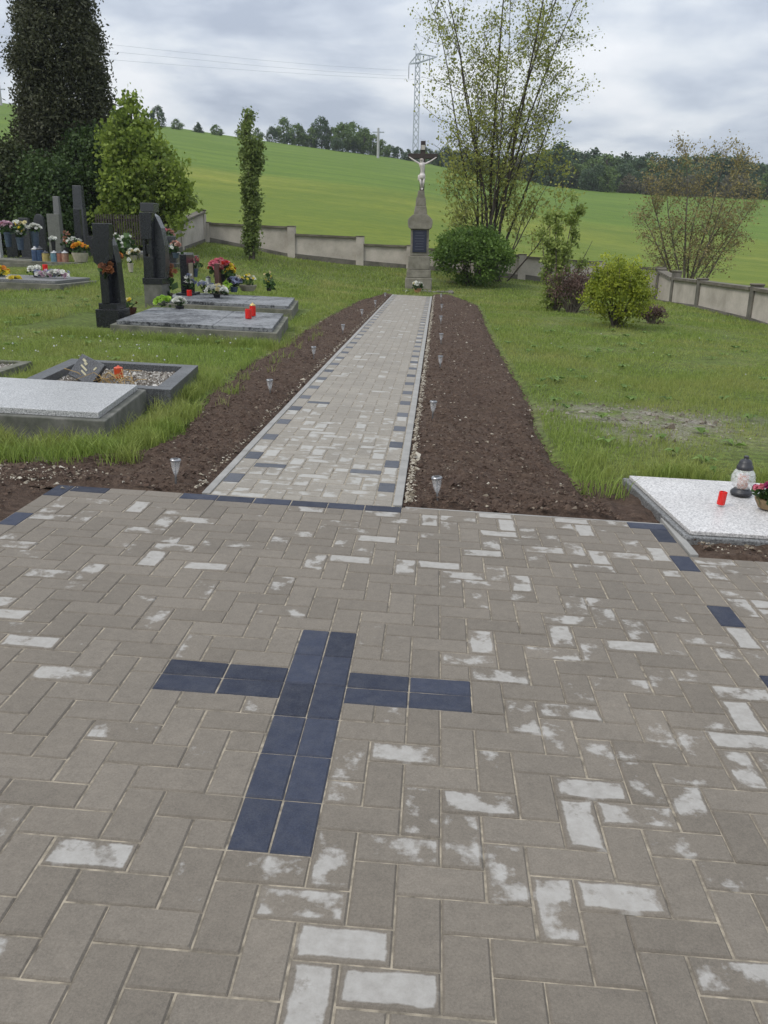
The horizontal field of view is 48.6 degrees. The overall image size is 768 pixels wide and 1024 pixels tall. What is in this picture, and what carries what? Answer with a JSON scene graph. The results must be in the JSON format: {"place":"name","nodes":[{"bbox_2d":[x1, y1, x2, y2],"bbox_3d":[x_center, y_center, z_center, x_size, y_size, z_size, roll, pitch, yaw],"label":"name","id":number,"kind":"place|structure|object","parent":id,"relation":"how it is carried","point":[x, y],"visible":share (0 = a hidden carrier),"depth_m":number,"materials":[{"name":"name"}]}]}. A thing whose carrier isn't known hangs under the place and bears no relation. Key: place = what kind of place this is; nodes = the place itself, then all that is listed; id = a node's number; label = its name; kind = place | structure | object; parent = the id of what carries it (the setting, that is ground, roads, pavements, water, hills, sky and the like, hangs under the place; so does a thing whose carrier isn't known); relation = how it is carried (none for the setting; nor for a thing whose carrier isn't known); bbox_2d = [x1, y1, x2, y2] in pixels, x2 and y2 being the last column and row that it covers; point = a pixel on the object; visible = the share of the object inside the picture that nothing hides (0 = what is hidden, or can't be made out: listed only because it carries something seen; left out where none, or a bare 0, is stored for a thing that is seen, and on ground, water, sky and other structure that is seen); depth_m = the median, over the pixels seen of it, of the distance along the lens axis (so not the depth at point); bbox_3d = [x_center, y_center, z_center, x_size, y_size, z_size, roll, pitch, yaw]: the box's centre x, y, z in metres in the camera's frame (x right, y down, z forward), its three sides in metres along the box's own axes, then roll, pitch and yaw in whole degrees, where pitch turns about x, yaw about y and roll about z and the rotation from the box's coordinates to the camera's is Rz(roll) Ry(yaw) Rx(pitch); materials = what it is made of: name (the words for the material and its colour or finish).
{"place":"outdoors","nodes":[
{"label":"outdoors","id":0,"kind":"place"},
{"bbox_2d":[207,295,429,506],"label":"path","id":1,"kind":"structure","parent":0,"point":[336,433],"depth_m":6.41,"materials":[{"name":"concrete"}]},
{"bbox_2d":[0,485,767,1023],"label":"pavement","id":2,"kind":"structure","parent":0,"point":[270,761],"depth_m":2.31,"materials":[{"name":"concrete"}]},
{"bbox_2d":[0,103,767,497],"bbox_3d":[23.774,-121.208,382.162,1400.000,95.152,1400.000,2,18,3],"label":"ground","id":3,"kind":"structure","parent":0,"point":[370,199],"depth_m":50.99,"materials":[{"name":"plant"}]},
{"bbox_2d":[4,223,19,257],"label":"headstone","id":4,"kind":"object","parent":3,"relation":"on","point":[13,251],"visible":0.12,"depth_m":23.72,"materials":[{"name":"black stone"}]},
{"bbox_2d":[0,360,32,376],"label":"gravel grave","id":5,"kind":"object","parent":3,"relation":"on","point":[6,366],"visible":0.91,"depth_m":8.08,"materials":[{"name":"concrete"}]},
{"bbox_2d":[18,218,32,258],"bbox_3d":[-9.805,-7.425,23.272,0.350,1.179,0.340,2,18,3],"label":"headstone","id":6,"kind":"object","parent":3,"relation":"on","point":[26,252],"visible":0.39,"depth_m":23.25,"materials":[{"name":"stone"}]},
{"bbox_2d":[0,461,52,520],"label":"soil bed","id":7,"kind":"object","parent":3,"relation":"on","point":[8,510],"visible":0.2,"depth_m":4.54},
{"bbox_2d":[0,130,53,254],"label":"dark shrub","id":8,"kind":"object","parent":3,"relation":"on","point":[10,150],"visible":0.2,"depth_m":26.15,"materials":[{"name":"green plant"}]},
{"bbox_2d":[0,258,79,266],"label":"grave platform","id":9,"kind":"structure","parent":3,"relation":"on","point":[12,262],"depth_m":20.97,"materials":[{"name":"stone"}]},
{"bbox_2d":[0,220,13,246],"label":"flower bouquet","id":10,"kind":"object","parent":9,"relation":"on","point":[6,225],"visible":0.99,"depth_m":21.26,"materials":[{"name":"plant"}]},
{"bbox_2d":[10,220,26,249],"bbox_3d":[-9.090,-6.915,21.201,0.440,0.734,0.468,2,18,3],"label":"flower bouquet","id":11,"kind":"object","parent":9,"relation":"on","point":[20,231],"visible":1,"depth_m":21.17,"materials":[{"name":"white plant"}]},
{"bbox_2d":[26,222,41,247],"bbox_3d":[-8.782,-6.951,21.397,0.410,0.637,0.377,2,18,3],"label":"flower bouquet","id":12,"kind":"object","parent":9,"relation":"on","point":[34,231],"visible":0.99,"depth_m":21.33,"materials":[{"name":"white plant"}]},
{"bbox_2d":[69,241,90,261],"bbox_3d":[-7.519,-6.451,21.051,0.451,0.504,0.471,7,18,19],"label":"flower bouquet","id":13,"kind":"object","parent":9,"relation":"on","point":[80,247],"visible":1,"depth_m":20.96,"materials":[{"name":"orange plant"}]},
{"bbox_2d":[33,214,47,251],"bbox_3d":[-9.617,-7.654,23.818,0.359,1.312,0.340,2,18,3],"label":"headstone","id":14,"kind":"object","parent":3,"relation":"on","point":[39,219],"visible":0.45,"depth_m":23.74,"materials":[{"name":"stone"}]},
{"bbox_2d":[0,274,95,291],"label":"grave platform","id":15,"kind":"structure","parent":3,"relation":"on","point":[27,282],"depth_m":16.38,"materials":[{"name":"stone"}]},
{"bbox_2d":[34,268,69,277],"bbox_3d":[-6.707,-4.824,17.202,0.678,0.200,0.387,2,18,3],"label":"flower bouquet","id":16,"kind":"object","parent":15,"relation":"on","point":[51,272],"visible":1,"depth_m":17.10,"materials":[{"name":"white plant"}]},
{"bbox_2d":[0,145,96,253],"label":"dark shrub","id":17,"kind":"object","parent":3,"relation":"on","point":[48,172],"visible":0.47,"depth_m":25.98,"materials":[{"name":"green plant"}]},
{"bbox_2d":[46,214,63,258],"bbox_3d":[-8.822,-7.331,22.819,0.430,1.262,0.340,2,18,3],"label":"headstone","id":18,"kind":"object","parent":3,"relation":"on","point":[54,225],"visible":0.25,"depth_m":22.72,"materials":[{"name":"grey stone"}]},
{"bbox_2d":[52,196,64,247],"bbox_3d":[-9.372,-8.041,24.552,0.300,2.013,0.245,2,18,3],"label":"headstone","id":19,"kind":"object","parent":3,"relation":"on","point":[56,205],"visible":0.24,"depth_m":24.29,"materials":[{"name":"grey stone"}]},
{"bbox_2d":[0,0,118,199],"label":"dark conifer","id":20,"kind":"object","parent":3,"relation":"on","point":[48,101],"visible":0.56,"depth_m":27.81,"materials":[{"name":"green plant"}]},
{"bbox_2d":[0,377,146,440],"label":"grave slab","id":21,"kind":"structure","parent":3,"relation":"on","point":[33,406],"depth_m":5.90,"materials":[{"name":"stone"}]},
{"bbox_2d":[73,209,83,242],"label":"headstone","id":22,"kind":"object","parent":3,"relation":"on","point":[77,216],"visible":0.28,"depth_m":22.07,"materials":[{"name":"black stone"}]},
{"bbox_2d":[72,185,88,252],"bbox_3d":[-8.370,-7.832,23.505,0.442,2.227,0.360,2,18,3],"label":"headstone","id":23,"kind":"object","parent":3,"relation":"on","point":[78,197],"visible":0.34,"depth_m":23.24,"materials":[{"name":"stone"}]},
{"bbox_2d":[48,118,127,235],"bbox_3d":[-9.692,-10.727,28.431,4.099,4.492,3.922,-10,21,-31],"label":"dark shrub","id":24,"kind":"object","parent":3,"relation":"on","point":[87,174],"visible":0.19,"depth_m":27.30,"materials":[{"name":"green plant"}]},
{"bbox_2d":[92,223,129,327],"bbox_3d":[-3.968,-3.409,12.331,0.342,1.463,0.475,2,18,3],"label":"headstone","id":25,"kind":"object","parent":3,"relation":"on","point":[112,309],"visible":0.89,"depth_m":12.25,"materials":[{"name":"black stone"}]},
{"bbox_2d":[97,261,113,277],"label":"flower bouquet","id":26,"kind":"object","parent":25,"relation":"on","point":[109,269],"visible":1,"depth_m":12.07,"materials":[{"name":"orange plant"}]},
{"bbox_2d":[26,359,197,408],"bbox_3d":[-2.373,-1.060,7.566,1.392,0.360,1.390,3,18,3],"label":"gravel grave","id":27,"kind":"object","parent":3,"relation":"on","point":[170,379],"visible":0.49,"depth_m":7.58,"materials":[{"name":"grey stone"}]},
{"bbox_2d":[68,354,106,382],"bbox_3d":[-2.539,-1.196,7.362,0.300,0.227,0.144,27,-10,26],"label":"memorial plate","id":28,"kind":"object","parent":27,"relation":"on","point":[84,365],"visible":0.9,"depth_m":7.30,"materials":[{"name":"stone"}]},
{"bbox_2d":[64,368,146,384],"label":"dried stalks","id":29,"kind":"object","parent":27,"relation":"on","point":[107,380],"visible":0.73,"depth_m":7.24,"materials":[{"name":"plant"}]},
{"bbox_2d":[95,214,141,245],"bbox_3d":[-7.670,-8.238,24.825,1.534,0.870,0.070,2,18,3],"label":"picket fence","id":30,"kind":"object","parent":3,"relation":"on","point":[119,220],"visible":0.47,"depth_m":24.75,"materials":[{"name":"brown paint"}]},
{"bbox_2d":[113,232,138,255],"bbox_3d":[-6.710,-6.757,21.620,0.864,0.685,1.039,-6,19,-21],"label":"flower bouquet","id":31,"kind":"object","parent":3,"relation":"on","point":[125,243],"visible":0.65,"depth_m":21.53,"materials":[{"name":"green plant"}]},
{"bbox_2d":[86,82,207,250],"bbox_3d":[-7.650,-10.720,27.132,3.729,5.332,3.912,-4,18,-17],"label":"leafy tree","id":32,"kind":"object","parent":3,"relation":"on","point":[130,162],"visible":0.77,"depth_m":26.07,"materials":[{"name":"green plant"}]},
{"bbox_2d":[139,203,170,307],"bbox_3d":[-4.025,-4.390,15.019,0.366,1.997,0.494,2,18,3],"label":"headstone","id":33,"kind":"object","parent":3,"relation":"on","point":[155,279],"visible":0.91,"depth_m":14.87,"materials":[{"name":"stone"}]},
{"bbox_2d":[149,105,166,127],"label":"tree","id":34,"kind":"object","parent":3,"relation":"on","point":[158,108],"visible":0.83,"depth_m":183.20,"materials":[{"name":"green plant"}]},
{"bbox_2d":[167,236,179,266],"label":"headstone","id":35,"kind":"object","parent":3,"relation":"on","point":[174,261],"visible":0.43,"depth_m":20.95,"materials":[{"name":"stone"}]},
{"bbox_2d":[163,209,206,251],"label":"boundary wall","id":36,"kind":"structure","parent":3,"relation":"on","point":[196,234],"depth_m":29.90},
{"bbox_2d":[176,254,199,295],"bbox_3d":[-3.762,-4.437,16.300,0.290,0.960,0.660,2,18,3],"label":"headstone","id":37,"kind":"object","parent":3,"relation":"on","point":[186,263],"visible":0.59,"depth_m":16.07,"materials":[{"name":"black stone"}]},
{"bbox_2d":[0,293,391,493],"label":"soil bed","id":38,"kind":"object","parent":3,"relation":"on","point":[92,481],"visible":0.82,"depth_m":6.19,"materials":[{"name":"soil"}]},
{"bbox_2d":[110,307,287,343],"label":"grave slab","id":39,"kind":"structure","parent":3,"relation":"on","point":[202,322],"depth_m":11.45,"materials":[{"name":"stone"}]},
{"bbox_2d":[153,294,171,307],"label":"flower bouquet","id":40,"kind":"object","parent":39,"relation":"on","point":[161,298],"visible":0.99,"depth_m":13.61,"materials":[{"name":"green plant"}]},
{"bbox_2d":[210,263,223,294],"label":"headstone","id":41,"kind":"object","parent":3,"relation":"on","point":[218,275],"visible":0.32,"depth_m":16.83,"materials":[{"name":"red stone"}]},
{"bbox_2d":[152,293,297,319],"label":"grave slab","id":42,"kind":"structure","parent":3,"relation":"on","point":[285,306],"depth_m":14.94,"materials":[{"name":"stone"}]},
{"bbox_2d":[168,263,177,297],"bbox_3d":[-3.939,-4.165,15.348,0.458,0.659,0.432,0,18,-3],"label":"flower bouquet","id":43,"kind":"object","parent":42,"relation":"on","point":[174,285],"visible":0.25,"depth_m":15.34,"materials":[{"name":"green plant"}]},
{"bbox_2d":[204,283,228,297],"bbox_3d":[-3.139,-4.148,15.929,0.475,0.272,0.434,2,18,3],"label":"flower bouquet","id":44,"kind":"object","parent":42,"relation":"on","point":[214,288],"visible":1,"depth_m":15.85,"materials":[{"name":"white plant"}]},
{"bbox_2d":[207,257,235,284],"bbox_3d":[-3.269,-4.822,17.083,0.596,0.586,0.547,15,22,36],"label":"flower bouquet","id":45,"kind":"object","parent":42,"relation":"on","point":[222,262],"visible":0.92,"depth_m":16.95,"materials":[{"name":"pink plant"}]},
{"bbox_2d":[239,273,256,290],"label":"flower bouquet","id":46,"kind":"object","parent":3,"relation":"on","point":[249,287],"visible":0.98,"depth_m":17.34,"materials":[{"name":"yellow plant"}]},
{"bbox_2d":[235,106,267,259],"bbox_3d":[-4.192,-10.415,27.122,1.039,4.748,1.374,-1,18,-7],"label":"columnar tree","id":47,"kind":"object","parent":3,"relation":"on","point":[251,157],"visible":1,"depth_m":26.81,"materials":[{"name":"green plant"}]},
{"bbox_2d":[263,271,275,290],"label":"flower bouquet","id":48,"kind":"object","parent":3,"relation":"on","point":[269,283],"visible":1,"depth_m":17.37,"materials":[{"name":"green plant"}]},
{"bbox_2d":[272,115,293,143],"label":"tree","id":49,"kind":"object","parent":3,"relation":"on","point":[282,122],"visible":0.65,"depth_m":196.41,"materials":[{"name":"green plant"}]},
{"bbox_2d":[288,123,306,145],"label":"tree","id":50,"kind":"object","parent":3,"relation":"on","point":[299,133],"visible":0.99,"depth_m":192.24,"materials":[{"name":"green plant"}]},
{"bbox_2d":[202,294,393,493],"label":"kerb","id":51,"kind":"structure","parent":3,"relation":"on","point":[219,478],"depth_m":6.44,"materials":[{"name":"concrete"}]},
{"bbox_2d":[301,127,318,147],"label":"tree","id":52,"kind":"object","parent":3,"relation":"on","point":[311,136],"visible":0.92,"depth_m":193.90,"materials":[{"name":"green plant"}]},
{"bbox_2d":[307,115,332,148],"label":"tree","id":53,"kind":"object","parent":3,"relation":"on","point":[324,127],"visible":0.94,"depth_m":194.38,"materials":[{"name":"green plant"}]},
{"bbox_2d":[330,137,345,151],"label":"tree","id":54,"kind":"object","parent":3,"relation":"on","point":[335,141],"visible":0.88,"depth_m":186.74,"materials":[{"name":"green plant"}]},
{"bbox_2d":[330,122,356,151],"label":"tree","id":55,"kind":"object","parent":3,"relation":"on","point":[339,131],"visible":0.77,"depth_m":188.82,"materials":[{"name":"green plant"}]},
{"bbox_2d":[352,127,376,153],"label":"tree","id":56,"kind":"object","parent":3,"relation":"on","point":[365,131],"visible":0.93,"depth_m":190.00,"materials":[{"name":"green plant"}]},
{"bbox_2d":[363,133,383,155],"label":"tree","id":57,"kind":"object","parent":3,"relation":"on","point":[373,151],"visible":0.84,"depth_m":190.96,"materials":[{"name":"green plant"}]},
{"bbox_2d":[0,264,767,378],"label":"grass","id":58,"kind":"structure","parent":3,"relation":"on","point":[332,310],"depth_m":14.21,"materials":[{"name":"plant"}]},
{"bbox_2d":[0,304,767,499],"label":"tall grass","id":59,"kind":"structure","parent":3,"relation":"on","point":[162,419],"depth_m":5.65,"materials":[{"name":"plant"}]},
{"bbox_2d":[2,289,767,472],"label":"weeds","id":60,"kind":"object","parent":3,"relation":"on","point":[663,435],"visible":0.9,"depth_m":9.18,"materials":[{"name":"green plant"}]},
{"bbox_2d":[3,242,767,327],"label":"grass","id":61,"kind":"structure","parent":3,"relation":"on","point":[301,291],"depth_m":25.23,"materials":[{"name":"plant"}]},
{"bbox_2d":[393,296,431,507],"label":"kerb","id":62,"kind":"structure","parent":3,"relation":"on","point":[400,489],"depth_m":6.38,"materials":[{"name":"concrete"}]},
{"bbox_2d":[405,141,437,289],"bbox_3d":[1.128,-8.874,25.940,0.871,4.500,0.658,2,18,3],"label":"wayside crucifix","id":63,"kind":"object","parent":3,"relation":"on","point":[420,222],"visible":1,"depth_m":25.84,"materials":[{"name":"stone"}]},
{"bbox_2d":[408,39,438,152],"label":"power pylon","id":64,"kind":"object","parent":3,"relation":"on","point":[417,56],"visible":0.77,"depth_m":299.78,"materials":[{"name":"metal"}]},
{"bbox_2d":[206,222,666,298],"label":"boundary wall","id":65,"kind":"structure","parent":3,"relation":"on","point":[286,241],"depth_m":31.21,"materials":[{"name":"concrete"}]},
{"bbox_2d":[428,222,519,285],"bbox_3d":[2.885,-8.408,27.910,3.130,2.138,2.839,2,18,3],"label":"round shrub","id":66,"kind":"object","parent":3,"relation":"on","point":[482,246],"visible":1,"depth_m":27.34,"materials":[{"name":"green plant"}]},
{"bbox_2d":[403,0,605,275],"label":"multi stemmed tree","id":67,"kind":"object","parent":3,"relation":"on","point":[517,115],"visible":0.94,"depth_m":28.02,"materials":[{"name":"green plant"}]},
{"bbox_2d":[402,294,616,520],"bbox_3d":[1.328,-3.091,14.500,1.216,0.162,20.768,2,18,3],"label":"soil bed","id":68,"kind":"object","parent":3,"relation":"on","point":[589,513],"visible":0.82,"depth_m":6.42,"materials":[{"name":"soil"}]},
{"bbox_2d":[0,293,765,555],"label":"pebbles","id":69,"kind":"object","parent":68,"relation":"on","point":[417,455],"visible":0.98,"depth_m":5.67,"materials":[{"name":"gravel"}]},
{"bbox_2d":[0,294,767,558],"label":"soil clods","id":70,"kind":"object","parent":68,"relation":"on","point":[542,503],"visible":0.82,"depth_m":5.83,"materials":[{"name":"soil"}]},
{"bbox_2d":[437,134,584,282],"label":"undergrowth saplings","id":71,"kind":"object","parent":3,"relation":"on","point":[463,214],"visible":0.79,"depth_m":28.61,"materials":[{"name":"green plant"}]},
{"bbox_2d":[405,507,660,523],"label":"kerb","id":72,"kind":"structure","parent":3,"relation":"on","point":[528,515],"depth_m":4.60,"materials":[{"name":"concrete"}]},
{"bbox_2d":[537,163,561,186],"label":"tree","id":73,"kind":"object","parent":3,"relation":"on","point":[553,171],"visible":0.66,"depth_m":169.66,"materials":[{"name":"green plant"}]},
{"bbox_2d":[528,190,591,310],"bbox_3d":[4.122,-5.997,19.842,1.531,2.830,1.005,2,18,3],"label":"young fruit tree","id":74,"kind":"object","parent":3,"relation":"on","point":[554,255],"visible":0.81,"depth_m":19.83,"materials":[{"name":"green plant"}]},
{"bbox_2d":[542,144,578,188],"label":"tree","id":75,"kind":"object","parent":3,"relation":"on","point":[566,155],"visible":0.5,"depth_m":171.46,"materials":[{"name":"green plant"}]},
{"bbox_2d":[537,263,603,313],"bbox_3d":[4.393,-5.125,19.760,1.503,1.257,1.227,8,19,20],"label":"purple shrub","id":76,"kind":"object","parent":3,"relation":"on","point":[574,285],"visible":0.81,"depth_m":19.65,"materials":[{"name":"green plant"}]},
{"bbox_2d":[577,168,599,190],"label":"tree","id":77,"kind":"object","parent":3,"relation":"on","point":[584,175],"visible":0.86,"depth_m":169.02,"materials":[{"name":"green plant"}]},
{"bbox_2d":[578,156,604,185],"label":"tree","id":78,"kind":"object","parent":3,"relation":"on","point":[598,160],"visible":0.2,"depth_m":180.20,"materials":[{"name":"green plant"}]},
{"bbox_2d":[583,163,609,191],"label":"tree","id":79,"kind":"object","parent":3,"relation":"on","point":[599,172],"visible":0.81,"depth_m":168.25,"materials":[{"name":"green plant"}]},
{"bbox_2d":[596,151,623,168],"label":"tree","id":80,"kind":"object","parent":3,"relation":"on","point":[612,159],"visible":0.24,"depth_m":182.95,"materials":[{"name":"green plant"}]},
{"bbox_2d":[597,166,623,191],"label":"tree","id":81,"kind":"object","parent":3,"relation":"on","point":[612,176],"visible":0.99,"depth_m":167.55,"materials":[{"name":"green plant"}]},
{"bbox_2d":[608,163,627,191],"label":"tree","id":82,"kind":"object","parent":3,"relation":"on","point":[622,171],"visible":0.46,"depth_m":172.99,"materials":[{"name":"green plant"}]},
{"bbox_2d":[576,249,660,327],"bbox_3d":[4.555,-4.250,16.468,1.630,1.592,1.435,2,18,3],"label":"yellow green shrub","id":83,"kind":"object","parent":3,"relation":"on","point":[613,283],"visible":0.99,"depth_m":16.17,"materials":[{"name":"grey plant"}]},
{"bbox_2d":[617,173,639,193],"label":"tree","id":84,"kind":"object","parent":3,"relation":"on","point":[628,188],"visible":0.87,"depth_m":170.83,"materials":[{"name":"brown plant"}]},
{"bbox_2d":[494,399,764,454],"bbox_3d":[2.450,-0.752,7.259,3.497,0.124,2.356,-5,18,-17],"label":"debris","id":85,"kind":"object","parent":3,"relation":"on","point":[623,418],"visible":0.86,"depth_m":7.44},
{"bbox_2d":[626,158,652,190],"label":"tree","id":86,"kind":"object","parent":3,"relation":"on","point":[637,164],"visible":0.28,"depth_m":181.74,"materials":[{"name":"green plant"}]},
{"bbox_2d":[630,168,653,192],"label":"tree","id":87,"kind":"object","parent":3,"relation":"on","point":[639,175],"visible":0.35,"depth_m":172.08,"materials":[{"name":"green plant"}]},
{"bbox_2d":[639,174,662,194],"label":"tree","id":88,"kind":"object","parent":3,"relation":"on","point":[647,184],"visible":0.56,"depth_m":168.42,"materials":[{"name":"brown plant"}]},
{"bbox_2d":[636,304,668,323],"bbox_3d":[5.640,-4.108,17.907,0.755,0.571,0.518,17,24,42],"label":"purple shrub","id":89,"kind":"object","parent":3,"relation":"on","point":[656,312],"visible":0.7,"depth_m":17.83,"materials":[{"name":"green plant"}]},
{"bbox_2d":[660,518,698,556],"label":"kerb","id":90,"kind":"structure","parent":3,"relation":"on","point":[687,547],"depth_m":4.26,"materials":[{"name":"concrete"}]},
{"bbox_2d":[623,129,766,278],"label":"copper leaved tree","id":91,"kind":"object","parent":3,"relation":"on","point":[718,225],"visible":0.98,"depth_m":32.45,"materials":[{"name":"green plant"}]},
{"bbox_2d":[622,476,767,545],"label":"grave slab","id":92,"kind":"structure","parent":3,"relation":"on","point":[689,510],"depth_m":4.68,"materials":[{"name":"grey stone"}]},
{"bbox_2d":[730,455,753,496],"bbox_3d":[2.088,-0.215,4.934,0.136,0.230,0.136,2,18,3],"label":"glass lantern","id":93,"kind":"object","parent":92,"relation":"on","point":[741,489],"visible":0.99,"depth_m":4.92,"materials":[{"name":"glass"}]},
{"bbox_2d":[751,481,767,509],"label":"flower bouquet","id":94,"kind":"object","parent":92,"relation":"on","point":[761,498],"visible":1,"depth_m":4.68,"materials":[{"name":"pink plant"}]},
{"bbox_2d":[654,268,767,325],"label":"side boundary wall","id":95,"kind":"structure","parent":3,"relation":"on","point":[749,303],"depth_m":23.66,"materials":[{"name":"concrete"}]},
{"bbox_2d":[694,155,730,178],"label":"tree","id":96,"kind":"object","parent":3,"relation":"on","point":[716,161],"visible":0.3,"depth_m":179.80,"materials":[{"name":"green plant"}]},
{"bbox_2d":[702,171,724,196],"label":"tree","id":97,"kind":"object","parent":3,"relation":"on","point":[712,191],"visible":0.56,"depth_m":172.10,"materials":[{"name":"green plant"}]},
{"bbox_2d":[710,156,743,179],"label":"tree","id":98,"kind":"object","parent":3,"relation":"on","point":[727,163],"visible":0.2,"depth_m":179.45,"materials":[{"name":"green plant"}]},
{"bbox_2d":[691,543,767,561],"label":"soil bed","id":99,"kind":"object","parent":3,"relation":"on","point":[732,554],"visible":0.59,"depth_m":4.15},
{"bbox_2d":[714,169,754,198],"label":"tree","id":100,"kind":"object","parent":3,"relation":"on","point":[725,181],"visible":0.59,"depth_m":168.18,"materials":[{"name":"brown plant"}]},
{"bbox_2d":[751,172,767,199],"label":"tree","id":101,"kind":"object","parent":3,"relation":"on","point":[764,177],"visible":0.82,"depth_m":168.71,"materials":[{"name":"green plant"}]},
{"bbox_2d":[0,0,767,171],"label":"sky","id":102,"kind":"structure","parent":0,"point":[698,69],"materials":[{"name":"grey"}]},
{"bbox_2d":[579,480,659,522],"bbox_3d":[1.433,-0.073,5.037,0.420,0.064,0.940,2,18,3],"label":"soil bed","id":103,"kind":"object","parent":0,"point":[631,508],"visible":0.41,"depth_m":4.88,"materials":[{"name":"soil"}]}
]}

